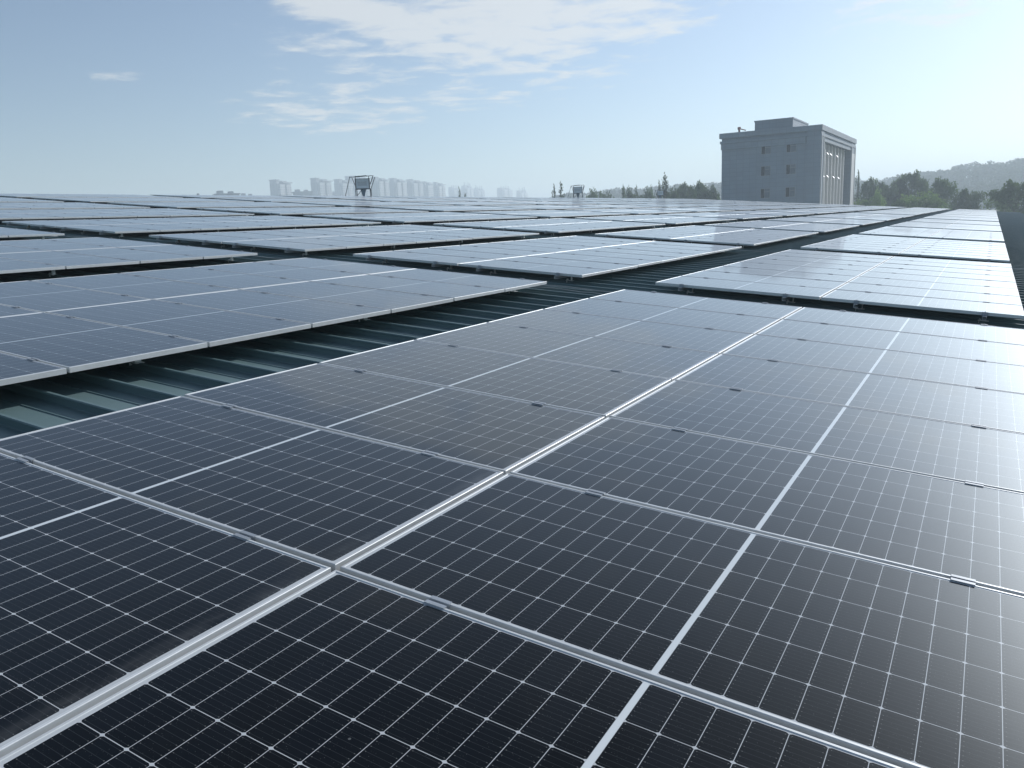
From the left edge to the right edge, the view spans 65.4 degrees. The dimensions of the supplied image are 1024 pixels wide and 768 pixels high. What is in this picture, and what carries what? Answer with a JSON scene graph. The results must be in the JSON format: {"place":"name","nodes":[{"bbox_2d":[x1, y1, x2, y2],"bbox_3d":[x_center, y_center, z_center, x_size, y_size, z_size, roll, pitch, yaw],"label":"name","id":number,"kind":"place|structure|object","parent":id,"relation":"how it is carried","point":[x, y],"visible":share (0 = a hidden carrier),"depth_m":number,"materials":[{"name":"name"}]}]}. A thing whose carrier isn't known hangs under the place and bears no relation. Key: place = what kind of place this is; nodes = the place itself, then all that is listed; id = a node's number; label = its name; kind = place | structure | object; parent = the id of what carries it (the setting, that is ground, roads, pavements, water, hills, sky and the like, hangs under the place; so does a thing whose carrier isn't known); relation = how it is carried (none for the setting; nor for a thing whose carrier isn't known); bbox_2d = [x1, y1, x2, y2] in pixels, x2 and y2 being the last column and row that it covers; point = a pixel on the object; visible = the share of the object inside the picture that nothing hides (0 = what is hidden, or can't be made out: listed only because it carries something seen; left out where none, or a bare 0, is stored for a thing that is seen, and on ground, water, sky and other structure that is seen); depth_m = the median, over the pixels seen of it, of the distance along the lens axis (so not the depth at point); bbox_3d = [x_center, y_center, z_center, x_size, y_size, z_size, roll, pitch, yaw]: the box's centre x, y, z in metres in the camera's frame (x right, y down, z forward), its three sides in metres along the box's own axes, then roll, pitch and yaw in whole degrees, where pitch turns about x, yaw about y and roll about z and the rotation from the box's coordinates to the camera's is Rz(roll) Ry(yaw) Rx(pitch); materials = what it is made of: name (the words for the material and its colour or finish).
{"place":"outdoors","nodes":[
{"label":"outdoors","id":0,"kind":"place"},
{"bbox_2d":[448,185,461,196],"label":"apartment tower","id":1,"kind":"structure","parent":0,"point":[453,192],"depth_m":1658.64,"materials":[{"name":"grey concrete"}]},
{"bbox_2d":[461,182,473,196],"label":"apartment tower","id":2,"kind":"structure","parent":0,"point":[468,190],"depth_m":1660.02,"materials":[{"name":"grey concrete"}]},
{"bbox_2d":[474,185,484,196],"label":"apartment tower","id":3,"kind":"structure","parent":0,"point":[479,192],"depth_m":1746.68,"materials":[{"name":"grey concrete"}]},
{"bbox_2d":[497,186,512,197],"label":"apartment tower","id":4,"kind":"structure","parent":0,"point":[504,192],"depth_m":1700.46,"materials":[{"name":"concrete"}]},
{"bbox_2d":[0,0,1023,197],"label":"sky","id":5,"kind":"structure","parent":0,"point":[123,97],"materials":[{"name":"blue"}]},
{"bbox_2d":[719,117,856,204],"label":"office building","id":6,"kind":"structure","parent":0,"point":[791,160],"depth_m":144.59,"materials":[{"name":"grey concrete"}]},
{"bbox_2d":[760,188,769,198],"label":"window","id":7,"kind":"structure","parent":6,"relation":"in","point":[765,193],"depth_m":145.18,"materials":[{"name":"grey glass"}]},
{"bbox_2d":[761,166,770,175],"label":"window","id":8,"kind":"structure","parent":6,"relation":"in","point":[765,170],"depth_m":144.40,"materials":[{"name":"grey glass"}]},
{"bbox_2d":[785,187,794,196],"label":"window","id":9,"kind":"structure","parent":6,"relation":"in","point":[789,191],"depth_m":142.98,"materials":[{"name":"grey glass"}]},
{"bbox_2d":[786,164,795,174],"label":"window","id":10,"kind":"structure","parent":6,"relation":"in","point":[790,168],"depth_m":142.17,"materials":[{"name":"grey glass"}]},
{"bbox_2d":[850,153,854,204],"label":"side window","id":11,"kind":"structure","parent":6,"relation":"in","point":[853,155],"depth_m":171.30,"materials":[{"name":"grey glass"}]},
{"label":"ground","id":12,"kind":"structure","parent":0,"visible":0},
{"bbox_2d":[269,179,292,195],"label":"apartment tower","id":13,"kind":"structure","parent":12,"relation":"on","point":[279,188],"depth_m":997.73,"materials":[{"name":"grey concrete"}]},
{"bbox_2d":[291,189,312,195],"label":"building","id":14,"kind":"structure","parent":12,"relation":"on","point":[297,192],"depth_m":842.12,"materials":[{"name":"grey"}]},
{"bbox_2d":[310,178,332,195],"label":"apartment tower","id":15,"kind":"structure","parent":12,"relation":"on","point":[321,187],"depth_m":1010.00,"materials":[{"name":"grey concrete"}]},
{"bbox_2d":[333,179,353,195],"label":"apartment tower","id":16,"kind":"structure","parent":12,"relation":"on","point":[340,187],"depth_m":1097.22,"materials":[{"name":"grey concrete"}]},
{"bbox_2d":[344,176,370,195],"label":"apartment tower","id":17,"kind":"structure","parent":12,"relation":"on","point":[367,193],"depth_m":1136.75,"materials":[{"name":"grey concrete"}]},
{"bbox_2d":[370,177,389,196],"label":"apartment tower","id":18,"kind":"structure","parent":12,"relation":"on","point":[380,186],"depth_m":1065.09,"materials":[{"name":"grey concrete"}]},
{"bbox_2d":[388,178,407,196],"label":"apartment tower","id":19,"kind":"structure","parent":12,"relation":"on","point":[397,187],"depth_m":1109.16,"materials":[{"name":"grey concrete"}]},
{"bbox_2d":[406,179,423,196],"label":"apartment tower","id":20,"kind":"structure","parent":12,"relation":"on","point":[414,188],"depth_m":1154.51,"materials":[{"name":"grey concrete"}]},
{"bbox_2d":[422,181,433,196],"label":"apartment tower","id":21,"kind":"structure","parent":12,"relation":"on","point":[428,189],"depth_m":1200.05,"materials":[{"name":"grey concrete"}]},
{"bbox_2d":[433,182,445,196],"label":"apartment tower","id":22,"kind":"structure","parent":12,"relation":"on","point":[438,190],"depth_m":1242.10,"materials":[{"name":"grey concrete"}]},
{"bbox_2d":[0,197,1023,438],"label":"factory hall","id":23,"kind":"structure","parent":12,"relation":"on","point":[35,404],"depth_m":9.29,"materials":[{"name":"grey metal"}]},
{"bbox_2d":[0,197,62,202],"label":"solar array","id":24,"kind":"object","parent":23,"relation":"on","point":[10,200],"visible":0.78,"depth_m":30.75,"materials":[{"name":"grey glass"}]},
{"bbox_2d":[0,227,64,238],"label":"solar array","id":25,"kind":"object","parent":23,"relation":"on","point":[12,233],"visible":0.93,"depth_m":15.28,"materials":[{"name":"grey glass"}]},
{"bbox_2d":[0,202,149,209],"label":"solar array","id":26,"kind":"object","parent":23,"relation":"on","point":[52,205],"visible":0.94,"depth_m":27.36,"materials":[{"name":"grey glass"}]},
{"bbox_2d":[0,194,182,197],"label":"solar array","id":27,"kind":"object","parent":23,"relation":"on","point":[74,195],"visible":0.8,"depth_m":38.55,"materials":[{"name":"grey glass"}]},
{"bbox_2d":[0,208,253,220],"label":"solar array","id":28,"kind":"object","parent":23,"relation":"on","point":[38,214],"visible":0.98,"depth_m":23.27,"materials":[{"name":"grey glass"}]},
{"bbox_2d":[0,237,257,276],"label":"solar array","id":29,"kind":"object","parent":23,"relation":"on","point":[52,255],"visible":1,"depth_m":12.07,"materials":[{"name":"grey glass"}]},
{"bbox_2d":[31,197,253,202],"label":"solar array","id":30,"kind":"object","parent":23,"relation":"on","point":[94,200],"visible":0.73,"depth_m":35.18,"materials":[{"name":"grey glass"}]},
{"bbox_2d":[2,216,380,237],"bbox_3d":[-7.802,-4.172,20.893,4.208,0.177,8.614,10,16,29],"label":"solar array","id":31,"kind":"object","parent":23,"relation":"on","point":[129,226],"visible":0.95,"depth_m":19.57,"materials":[{"name":"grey glass"}]},
{"bbox_2d":[107,202,333,208],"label":"solar array","id":32,"kind":"object","parent":23,"relation":"on","point":[177,205],"visible":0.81,"depth_m":32.97,"materials":[{"name":"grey glass"}]},
{"bbox_2d":[153,195,309,198],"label":"solar array","id":33,"kind":"object","parent":23,"relation":"on","point":[220,196],"visible":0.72,"depth_m":46.05,"materials":[{"name":"grey glass"}]},
{"bbox_2d":[0,258,546,385],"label":"solar array","id":34,"kind":"object","parent":23,"relation":"on","point":[54,327],"visible":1,"depth_m":7.58,"materials":[{"name":"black glass"}]},
{"bbox_2d":[214,198,379,201],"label":"solar array","id":35,"kind":"object","parent":23,"relation":"on","point":[289,200],"visible":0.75,"depth_m":43.60,"materials":[{"name":"grey glass"}]},
{"bbox_2d":[196,207,428,215],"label":"solar array","id":36,"kind":"object","parent":23,"relation":"on","point":[281,211],"visible":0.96,"depth_m":30.36,"materials":[{"name":"grey glass"}]},
{"bbox_2d":[149,225,538,255],"bbox_3d":[-3.247,-3.372,18.325,4.208,0.175,8.614,10,16,29],"label":"solar array","id":37,"kind":"object","parent":23,"relation":"on","point":[299,240],"visible":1,"depth_m":16.93,"materials":[{"name":"black glass"}]},
{"bbox_2d":[286,196,407,198],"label":"solar array","id":38,"kind":"object","parent":23,"relation":"on","point":[338,197],"visible":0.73,"depth_m":54.48,"materials":[{"name":"black glass"}]},
{"bbox_2d":[345,175,374,196],"bbox_3d":[-11.771,-15.102,61.551,2.366,1.965,1.863,-3,12,-5],"label":"rooftop cooler","id":39,"kind":"object","parent":23,"relation":"on","point":[362,184],"visible":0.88,"depth_m":61.05,"materials":[{"name":"grey metal"}]},
{"bbox_2d":[287,202,448,206],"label":"solar array","id":40,"kind":"object","parent":23,"relation":"on","point":[356,204],"visible":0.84,"depth_m":40.87,"materials":[{"name":"black glass"}]},
{"bbox_2d":[339,198,464,201],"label":"solar array","id":41,"kind":"object","parent":23,"relation":"on","point":[411,200],"visible":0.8,"depth_m":51.31,"materials":[{"name":"black glass"}]},
{"bbox_2d":[303,212,536,224],"bbox_3d":[-2.958,-6.016,28.913,4.208,0.181,8.614,10,16,29],"label":"solar array","id":42,"kind":"object","parent":23,"relation":"on","point":[403,218],"visible":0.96,"depth_m":27.76,"materials":[{"name":"black glass"}]},
{"bbox_2d":[373,196,477,198],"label":"solar array","id":43,"kind":"object","parent":23,"relation":"on","point":[424,197],"visible":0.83,"depth_m":61.98,"materials":[{"name":"black glass"}]},
{"bbox_2d":[369,206,535,211],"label":"solar array","id":44,"kind":"object","parent":23,"relation":"on","point":[455,208],"visible":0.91,"depth_m":38.32,"materials":[{"name":"black glass"}]},
{"bbox_2d":[409,202,535,205],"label":"solar array","id":45,"kind":"object","parent":23,"relation":"on","point":[475,203],"visible":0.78,"depth_m":48.68,"materials":[{"name":"black glass"}]},
{"bbox_2d":[438,199,535,201],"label":"solar array","id":46,"kind":"object","parent":23,"relation":"on","point":[484,200],"visible":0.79,"depth_m":59.81,"materials":[{"name":"black glass"}]},
{"bbox_2d":[455,197,524,198],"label":"solar array","id":47,"kind":"object","parent":23,"relation":"on","point":[489,197],"visible":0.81,"depth_m":70.58,"materials":[{"name":"black glass"}]},
{"bbox_2d":[0,289,1023,767],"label":"solar array","id":48,"kind":"object","parent":23,"relation":"on","point":[632,529],"visible":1,"depth_m":2.65,"materials":[{"name":"black glass"}]},
{"bbox_2d":[498,199,583,201],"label":"solar array","id":49,"kind":"object","parent":23,"relation":"on","point":[544,200],"visible":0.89,"depth_m":67.83,"materials":[{"name":"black glass"}]},
{"bbox_2d":[464,210,627,218],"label":"solar array","id":50,"kind":"object","parent":23,"relation":"on","point":[547,214],"visible":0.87,"depth_m":35.91,"materials":[{"name":"black glass"}]},
{"bbox_2d":[501,202,591,204],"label":"solar array","id":51,"kind":"object","parent":23,"relation":"on","point":[552,203],"visible":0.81,"depth_m":57.23,"materials":[{"name":"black glass"}]},
{"bbox_2d":[489,205,604,209],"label":"solar array","id":52,"kind":"object","parent":23,"relation":"on","point":[549,207],"visible":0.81,"depth_m":46.75,"materials":[{"name":"black glass"}]},
{"bbox_2d":[353,236,741,281],"bbox_3d":[1.308,-2.576,15.756,4.208,0.178,8.614,10,16,29],"label":"solar array","id":53,"kind":"object","parent":23,"relation":"on","point":[573,256],"visible":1,"depth_m":14.24,"materials":[{"name":"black glass"}]},
{"bbox_2d":[433,218,664,235],"bbox_3d":[1.598,-5.220,26.345,4.208,0.174,8.614,10,16,29],"label":"solar array","id":54,"kind":"object","parent":23,"relation":"on","point":[555,225],"visible":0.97,"depth_m":25.12,"materials":[{"name":"black glass"}]},
{"bbox_2d":[568,185,583,197],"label":"rooftop cooler","id":55,"kind":"object","parent":23,"relation":"on","point":[577,190],"visible":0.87,"depth_m":92.92,"materials":[{"name":"grey metal"}]},
{"bbox_2d":[552,199,624,201],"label":"solar array","id":56,"kind":"object","parent":23,"relation":"on","point":[588,200],"visible":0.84,"depth_m":76.29,"materials":[{"name":"black glass"}]},
{"bbox_2d":[568,202,640,204],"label":"solar array","id":57,"kind":"object","parent":23,"relation":"on","point":[604,203],"visible":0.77,"depth_m":64.63,"materials":[{"name":"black glass"}]},
{"bbox_2d":[561,205,657,208],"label":"solar array","id":58,"kind":"object","parent":23,"relation":"on","point":[617,206],"visible":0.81,"depth_m":54.23,"materials":[{"name":"black glass"}]},
{"bbox_2d":[252,255,997,326],"bbox_3d":[1.249,-1.220,10.531,13.749,1.224,0.174,4,13,30],"label":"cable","id":59,"kind":"object","parent":23,"relation":"on","point":[543,285],"visible":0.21,"depth_m":10.81,"materials":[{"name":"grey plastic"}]},
{"bbox_2d":[567,208,690,214],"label":"solar array","id":60,"kind":"object","parent":23,"relation":"on","point":[636,211],"visible":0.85,"depth_m":44.07,"materials":[{"name":"black glass"}]},
{"bbox_2d":[574,215,736,224],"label":"solar array","id":61,"kind":"object","parent":23,"relation":"on","point":[666,219],"visible":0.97,"depth_m":33.25,"materials":[{"name":"black glass"}]},
{"bbox_2d":[615,204,698,207],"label":"solar array","id":62,"kind":"object","parent":23,"relation":"on","point":[662,205],"visible":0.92,"depth_m":62.46,"materials":[{"name":"black glass"}]},
{"bbox_2d":[643,201,705,203],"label":"solar array","id":63,"kind":"object","parent":23,"relation":"on","point":[676,202],"visible":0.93,"depth_m":81.63,"materials":[{"name":"black glass"}]},
{"bbox_2d":[633,207,734,212],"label":"solar array","id":64,"kind":"object","parent":23,"relation":"on","point":[693,210],"visible":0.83,"depth_m":51.94,"materials":[{"name":"black glass"}]},
{"bbox_2d":[668,204,732,206],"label":"solar array","id":65,"kind":"object","parent":23,"relation":"on","point":[705,205],"visible":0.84,"depth_m":70.41,"materials":[{"name":"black glass"}]},
{"bbox_2d":[595,225,818,246],"bbox_3d":[6.153,-4.426,23.776,4.208,0.177,8.614,10,16,29],"label":"solar array","id":66,"kind":"object","parent":23,"relation":"on","point":[743,237],"visible":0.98,"depth_m":22.55,"materials":[{"name":"black glass"}]},
{"bbox_2d":[659,212,779,220],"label":"solar array","id":67,"kind":"object","parent":23,"relation":"on","point":[727,215],"visible":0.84,"depth_m":41.34,"materials":[{"name":"black glass"}]},
{"bbox_2d":[682,207,762,210],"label":"solar array","id":68,"kind":"object","parent":23,"relation":"on","point":[732,208],"visible":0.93,"depth_m":59.70,"materials":[{"name":"black glass"}]},
{"bbox_2d":[720,206,788,209],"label":"solar array","id":69,"kind":"object","parent":23,"relation":"on","point":[766,208],"visible":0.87,"depth_m":68.28,"materials":[{"name":"black glass"}]},
{"bbox_2d":[715,211,814,217],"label":"solar array","id":70,"kind":"object","parent":23,"relation":"on","point":[768,213],"visible":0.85,"depth_m":49.43,"materials":[{"name":"black glass"}]},
{"bbox_2d":[704,220,858,234],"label":"solar array","id":71,"kind":"object","parent":23,"relation":"on","point":[792,226],"visible":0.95,"depth_m":30.68,"materials":[{"name":"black glass"}]},
{"bbox_2d":[755,209,834,214],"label":"solar array","id":72,"kind":"object","parent":23,"relation":"on","point":[802,211],"visible":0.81,"depth_m":57.42,"materials":[{"name":"black glass"}]},
{"bbox_2d":[785,209,852,212],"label":"solar array","id":73,"kind":"object","parent":23,"relation":"on","point":[835,211],"visible":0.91,"depth_m":65.31,"materials":[{"name":"black glass"}]},
{"bbox_2d":[767,217,883,224],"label":"solar array","id":74,"kind":"object","parent":23,"relation":"on","point":[830,220],"visible":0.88,"depth_m":38.66,"materials":[{"name":"black glass"}]},
{"bbox_2d":[808,208,869,211],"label":"solar array","id":75,"kind":"object","parent":23,"relation":"on","point":[841,209],"visible":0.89,"depth_m":73.55,"materials":[{"name":"black glass"}]},
{"bbox_2d":[655,249,1023,322],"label":"solar array","id":76,"kind":"object","parent":23,"relation":"on","point":[985,290],"visible":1,"depth_m":11.51,"materials":[{"name":"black glass"}]},
{"bbox_2d":[806,214,901,220],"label":"solar array","id":77,"kind":"object","parent":23,"relation":"on","point":[881,218],"visible":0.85,"depth_m":46.78,"materials":[{"name":"black glass"}]},
{"bbox_2d":[839,213,914,217],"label":"solar array","id":78,"kind":"object","parent":23,"relation":"on","point":[884,215],"visible":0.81,"depth_m":55.25,"materials":[{"name":"black glass"}]},
{"bbox_2d":[855,211,923,214],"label":"solar array","id":79,"kind":"object","parent":23,"relation":"on","point":[897,213],"visible":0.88,"depth_m":62.71,"materials":[{"name":"black glass"}]},
{"bbox_2d":[801,234,1009,261],"bbox_3d":[10.709,-3.627,21.207,4.208,0.182,8.614,10,16,29],"label":"solar array","id":80,"kind":"object","parent":23,"relation":"on","point":[955,249],"visible":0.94,"depth_m":19.94,"materials":[{"name":"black glass"}]},
{"bbox_2d":[858,226,1003,241],"bbox_3d":[15.554,-5.473,29.227,4.208,0.183,8.614,10,16,29],"label":"solar array","id":81,"kind":"object","parent":23,"relation":"on","point":[990,236],"visible":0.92,"depth_m":28.13,"materials":[{"name":"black glass"}]},
{"bbox_2d":[890,221,1001,231],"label":"solar array","id":82,"kind":"object","parent":23,"relation":"on","point":[953,226],"visible":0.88,"depth_m":36.27,"materials":[{"name":"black glass"}]},
{"bbox_2d":[909,218,999,225],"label":"solar array","id":83,"kind":"object","parent":23,"relation":"on","point":[959,222],"visible":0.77,"depth_m":44.39,"materials":[{"name":"black glass"}]},
{"bbox_2d":[923,216,998,221],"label":"solar array","id":84,"kind":"object","parent":23,"relation":"on","point":[964,218],"visible":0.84,"depth_m":52.30,"materials":[{"name":"black glass"}]},
{"bbox_2d":[932,214,997,218],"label":"solar array","id":85,"kind":"object","parent":23,"relation":"on","point":[973,216],"visible":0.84,"depth_m":60.72,"materials":[{"name":"black glass"}]},
{"bbox_2d":[661,172,670,198],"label":"poplar tree","id":86,"kind":"object","parent":12,"relation":"on","point":[665,182],"visible":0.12,"depth_m":195.51,"materials":[{"name":"green plant"}]},
{"bbox_2d":[678,181,690,198],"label":"broadleaf tree","id":87,"kind":"object","parent":12,"relation":"on","point":[684,190],"visible":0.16,"depth_m":217.66,"materials":[{"name":"green plant"}]},
{"bbox_2d":[684,184,696,198],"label":"young tree","id":88,"kind":"object","parent":12,"relation":"on","point":[691,194],"visible":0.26,"depth_m":208.50,"materials":[{"name":"green plant"}]},
{"bbox_2d":[695,180,706,197],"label":"broadleaf tree","id":89,"kind":"object","parent":12,"relation":"on","point":[699,186],"visible":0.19,"depth_m":216.87,"materials":[{"name":"green plant"}]},
{"bbox_2d":[696,186,718,199],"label":"young tree","id":90,"kind":"object","parent":12,"relation":"on","point":[707,195],"visible":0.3,"depth_m":212.17,"materials":[{"name":"green plant"}]},
{"bbox_2d":[551,158,1023,209],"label":"woods","id":91,"kind":"object","parent":12,"relation":"on","point":[1000,172],"visible":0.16,"depth_m":576.76,"materials":[{"name":"green plant"}]},
{"bbox_2d":[854,170,859,201],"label":"poplar tree","id":92,"kind":"object","parent":12,"relation":"on","point":[858,186],"visible":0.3,"depth_m":201.26,"materials":[{"name":"green plant"}]},
{"bbox_2d":[857,176,882,205],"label":"broadleaf tree","id":93,"kind":"object","parent":12,"relation":"on","point":[868,187],"visible":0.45,"depth_m":191.35,"materials":[{"name":"green plant"}]},
{"bbox_2d":[869,186,886,205],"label":"young tree","id":94,"kind":"object","parent":12,"relation":"on","point":[875,199],"visible":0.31,"depth_m":168.32,"materials":[{"name":"green plant"}]},
{"bbox_2d":[878,181,898,205],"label":"broadleaf tree","id":95,"kind":"object","parent":12,"relation":"on","point":[889,194],"visible":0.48,"depth_m":188.66,"materials":[{"name":"green plant"}]},
{"bbox_2d":[885,199,908,207],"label":"young tree","id":96,"kind":"object","parent":12,"relation":"on","point":[897,203],"visible":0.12,"depth_m":161.89,"materials":[{"name":"green plant"}]},
{"bbox_2d":[891,177,912,201],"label":"broadleaf tree","id":97,"kind":"object","parent":12,"relation":"on","point":[903,188],"visible":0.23,"depth_m":193.13,"materials":[{"name":"green plant"}]},
{"bbox_2d":[890,169,929,200],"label":"broadleaf tree","id":98,"kind":"object","parent":12,"relation":"on","point":[915,180],"visible":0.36,"depth_m":194.81,"materials":[{"name":"green plant"}]},
{"bbox_2d":[897,190,951,209],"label":"young tree","id":99,"kind":"object","parent":12,"relation":"on","point":[932,201],"visible":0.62,"depth_m":158.47,"materials":[{"name":"green plant"}]},
{"bbox_2d":[926,176,959,207],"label":"broadleaf tree","id":100,"kind":"object","parent":12,"relation":"on","point":[944,189],"visible":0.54,"depth_m":178.87,"materials":[{"name":"green plant"}]},
{"bbox_2d":[949,188,986,209],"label":"broadleaf tree","id":101,"kind":"object","parent":12,"relation":"on","point":[972,198],"visible":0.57,"depth_m":169.33,"materials":[{"name":"green plant"}]},
{"bbox_2d":[983,198,1021,211],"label":"young tree","id":102,"kind":"object","parent":12,"relation":"on","point":[995,204],"visible":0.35,"depth_m":158.71,"materials":[{"name":"green plant"}]},
{"bbox_2d":[985,179,1023,213],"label":"broadleaf tree","id":103,"kind":"object","parent":12,"relation":"on","point":[1010,192],"visible":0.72,"depth_m":149.04,"materials":[{"name":"green plant"}]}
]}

